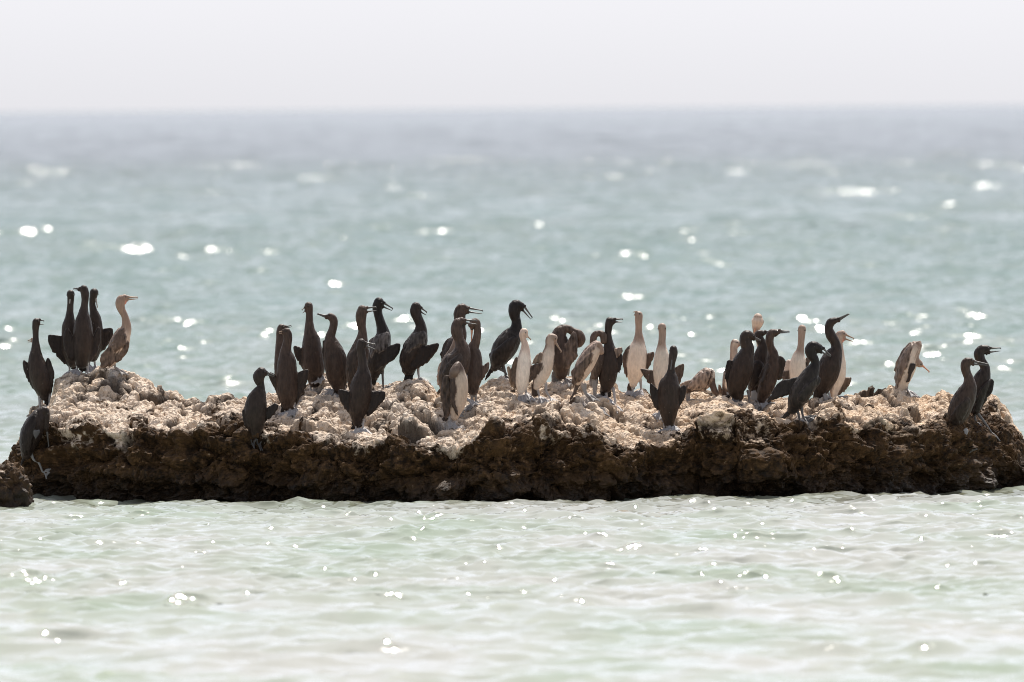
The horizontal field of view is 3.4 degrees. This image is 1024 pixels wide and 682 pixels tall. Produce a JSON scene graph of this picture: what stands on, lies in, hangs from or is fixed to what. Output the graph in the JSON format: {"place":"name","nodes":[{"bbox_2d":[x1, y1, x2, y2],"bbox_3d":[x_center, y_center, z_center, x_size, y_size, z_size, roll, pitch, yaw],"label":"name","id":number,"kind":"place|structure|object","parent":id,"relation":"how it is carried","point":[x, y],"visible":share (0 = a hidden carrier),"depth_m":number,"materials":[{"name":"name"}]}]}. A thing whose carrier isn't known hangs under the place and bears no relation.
{"place":"outdoors","nodes":[
{"label":"outdoors","id":0,"kind":"place"},
{"bbox_2d":[0,105,1023,681],"bbox_3d":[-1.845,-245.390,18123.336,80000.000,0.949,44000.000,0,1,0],"label":"sea","id":1,"kind":"structure","parent":0,"point":[220,245],"depth_m":220.12,"materials":[{"name":"liquid"}]},
{"bbox_2d":[0,459,33,507],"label":"boulder","id":2,"kind":"object","parent":1,"relation":"in","point":[15,488],"visible":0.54,"depth_m":124.72,"materials":[{"name":"brown stone"}]},
{"bbox_2d":[8,366,1023,501],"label":"rock","id":3,"kind":"object","parent":1,"relation":"in","point":[114,434],"visible":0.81,"depth_m":125.83,"materials":[{"name":"brown stone"}]},
{"bbox_2d":[19,406,50,478],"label":"cormorant","id":4,"kind":"object","parent":3,"relation":"on","point":[35,425],"visible":0.98,"depth_m":126.65,"materials":[{"name":"black"}]},
{"bbox_2d":[23,318,53,406],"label":"cormorant","id":5,"kind":"object","parent":3,"relation":"on","point":[38,369],"visible":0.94,"depth_m":128.13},
{"bbox_2d":[48,290,75,376],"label":"cormorant","id":6,"kind":"object","parent":3,"relation":"on","point":[56,343],"visible":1,"depth_m":128.45,"materials":[{"name":"black"}]},
{"bbox_2d":[63,285,100,375],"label":"cormorant","id":7,"kind":"object","parent":3,"relation":"on","point":[81,344],"visible":1,"depth_m":128.28,"materials":[{"name":"black"}]},
{"bbox_2d":[85,288,112,372],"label":"cormorant","id":8,"kind":"object","parent":3,"relation":"on","point":[106,333],"visible":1,"depth_m":128.59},
{"bbox_2d":[100,294,137,375],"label":"cormorant","id":9,"kind":"object","parent":3,"relation":"on","point":[114,352],"visible":1,"depth_m":127.73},
{"bbox_2d":[242,367,277,450],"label":"cormorant","id":10,"kind":"object","parent":3,"relation":"on","point":[257,412],"visible":1,"depth_m":125.53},
{"bbox_2d":[269,328,308,416],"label":"cormorant","id":11,"kind":"object","parent":3,"relation":"on","point":[288,382],"visible":1,"depth_m":126.56,"materials":[{"name":"black"}]},
{"bbox_2d":[274,324,304,406],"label":"cormorant","id":12,"kind":"object","parent":3,"relation":"on","point":[279,338],"visible":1,"depth_m":126.79,"materials":[{"name":"black"}]},
{"bbox_2d":[293,302,325,390],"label":"cormorant","id":13,"kind":"object","parent":3,"relation":"on","point":[309,355],"visible":1,"depth_m":127.07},
{"bbox_2d":[317,313,346,396],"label":"cormorant","id":14,"kind":"object","parent":3,"relation":"on","point":[334,355],"visible":1,"depth_m":126.81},
{"bbox_2d":[345,305,376,389],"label":"cormorant","id":15,"kind":"object","parent":3,"relation":"on","point":[352,356],"visible":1,"depth_m":126.62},
{"bbox_2d":[338,339,384,433],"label":"cormorant","id":16,"kind":"object","parent":3,"relation":"on","point":[360,399],"visible":1,"depth_m":125.87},
{"bbox_2d":[367,297,400,388],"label":"cormorant","id":17,"kind":"object","parent":3,"relation":"on","point":[384,352],"visible":1,"depth_m":126.98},
{"bbox_2d":[399,302,438,383],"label":"cormorant","id":18,"kind":"object","parent":3,"relation":"on","point":[417,352],"visible":1,"depth_m":126.86,"materials":[{"name":"black"}]},
{"bbox_2d":[436,339,454,409],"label":"cormorant","id":19,"kind":"object","parent":3,"relation":"on","point":[452,346],"visible":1,"depth_m":126.17,"materials":[{"name":"black"}]},
{"bbox_2d":[440,361,467,429],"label":"cormorant","id":20,"kind":"object","parent":3,"relation":"on","point":[454,392],"visible":1,"depth_m":125.58,"materials":[{"name":"beige"}]},
{"bbox_2d":[439,317,478,416],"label":"cormorant","id":21,"kind":"object","parent":3,"relation":"on","point":[460,352],"visible":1,"depth_m":125.90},
{"bbox_2d":[440,303,482,360],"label":"cormorant","id":22,"kind":"object","parent":3,"relation":"on","point":[461,310],"visible":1,"depth_m":126.46,"materials":[{"name":"brown"}]},
{"bbox_2d":[462,318,488,411],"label":"cormorant","id":23,"kind":"object","parent":3,"relation":"on","point":[478,370],"visible":1,"depth_m":126.08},
{"bbox_2d":[485,300,532,379],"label":"cormorant","id":24,"kind":"object","parent":3,"relation":"on","point":[505,345],"visible":1,"depth_m":126.67,"materials":[{"name":"black"}]},
{"bbox_2d":[507,328,534,402],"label":"cormorant","id":25,"kind":"object","parent":3,"relation":"on","point":[518,371],"visible":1,"depth_m":126.19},
{"bbox_2d":[529,333,561,403],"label":"cormorant","id":26,"kind":"object","parent":3,"relation":"on","point":[541,368],"visible":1,"depth_m":126.19,"materials":[{"name":"white"}]},
{"bbox_2d":[551,324,585,386],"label":"cormorant","id":27,"kind":"object","parent":3,"relation":"on","point":[565,358],"visible":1,"depth_m":126.76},
{"bbox_2d":[570,340,609,416],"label":"cormorant","id":28,"kind":"object","parent":3,"relation":"on","point":[587,359],"visible":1,"depth_m":125.94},
{"bbox_2d":[589,330,622,397],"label":"cormorant","id":29,"kind":"object","parent":3,"relation":"on","point":[596,370],"visible":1,"depth_m":126.36,"materials":[{"name":"brown"}]},
{"bbox_2d":[599,317,622,413],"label":"cormorant","id":30,"kind":"object","parent":3,"relation":"on","point":[611,367],"visible":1,"depth_m":126.37,"materials":[{"name":"black"}]},
{"bbox_2d":[622,311,654,397],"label":"cormorant","id":31,"kind":"object","parent":3,"relation":"on","point":[637,357],"visible":1,"depth_m":127.06,"materials":[{"name":"beige"}]},
{"bbox_2d":[640,323,683,421],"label":"cormorant","id":32,"kind":"object","parent":3,"relation":"on","point":[655,375],"visible":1,"depth_m":126.25,"materials":[{"name":"beige"}]},
{"bbox_2d":[650,345,685,431],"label":"cormorant","id":33,"kind":"object","parent":3,"relation":"on","point":[668,396],"visible":1,"depth_m":125.82,"materials":[{"name":"black"}]},
{"bbox_2d":[680,367,718,401],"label":"cormorant","id":34,"kind":"object","parent":3,"relation":"on","point":[703,379],"visible":1,"depth_m":126.97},
{"bbox_2d":[718,339,739,395],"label":"cormorant","id":35,"kind":"object","parent":3,"relation":"on","point":[734,346],"visible":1,"depth_m":127.41,"materials":[{"name":"beige"}]},
{"bbox_2d":[725,330,760,405],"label":"cormorant","id":36,"kind":"object","parent":3,"relation":"on","point":[739,367],"visible":1,"depth_m":126.98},
{"bbox_2d":[747,330,767,401],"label":"cormorant","id":37,"kind":"object","parent":3,"relation":"on","point":[760,355],"visible":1,"depth_m":127.28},
{"bbox_2d":[752,313,763,345],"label":"cormorant","id":38,"kind":"object","parent":3,"relation":"on","point":[757,321],"visible":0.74,"depth_m":127.75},
{"bbox_2d":[757,329,789,408],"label":"cormorant","id":39,"kind":"object","parent":3,"relation":"on","point":[771,374],"visible":1,"depth_m":127.16,"materials":[{"name":"black"}]},
{"bbox_2d":[782,325,809,379],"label":"cormorant","id":40,"kind":"object","parent":3,"relation":"on","point":[797,364],"visible":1,"depth_m":126.56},
{"bbox_2d":[767,341,830,429],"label":"cormorant","id":41,"kind":"object","parent":3,"relation":"on","point":[799,390],"visible":1,"depth_m":126.06,"materials":[{"name":"black"}]},
{"bbox_2d":[813,313,849,400],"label":"cormorant","id":42,"kind":"object","parent":3,"relation":"on","point":[829,369],"visible":1,"depth_m":127.15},
{"bbox_2d":[830,330,853,397],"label":"cormorant","id":43,"kind":"object","parent":3,"relation":"on","point":[841,384],"visible":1,"depth_m":127.47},
{"bbox_2d":[894,341,929,397],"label":"cormorant","id":44,"kind":"object","parent":3,"relation":"on","point":[908,362],"visible":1,"depth_m":127.86,"materials":[{"name":"beige"}]},
{"bbox_2d":[947,357,988,452],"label":"cormorant","id":45,"kind":"object","parent":3,"relation":"on","point":[962,402],"visible":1,"depth_m":127.19,"materials":[{"name":"black"}]},
{"bbox_2d":[971,345,1000,440],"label":"cormorant","id":46,"kind":"object","parent":3,"relation":"on","point":[984,381],"visible":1,"depth_m":127.74,"materials":[{"name":"black"}]},
{"bbox_2d":[0,0,1023,111],"label":"sky","id":47,"kind":"structure","parent":0,"point":[56,55],"materials":[{"name":"white"}]}
]}

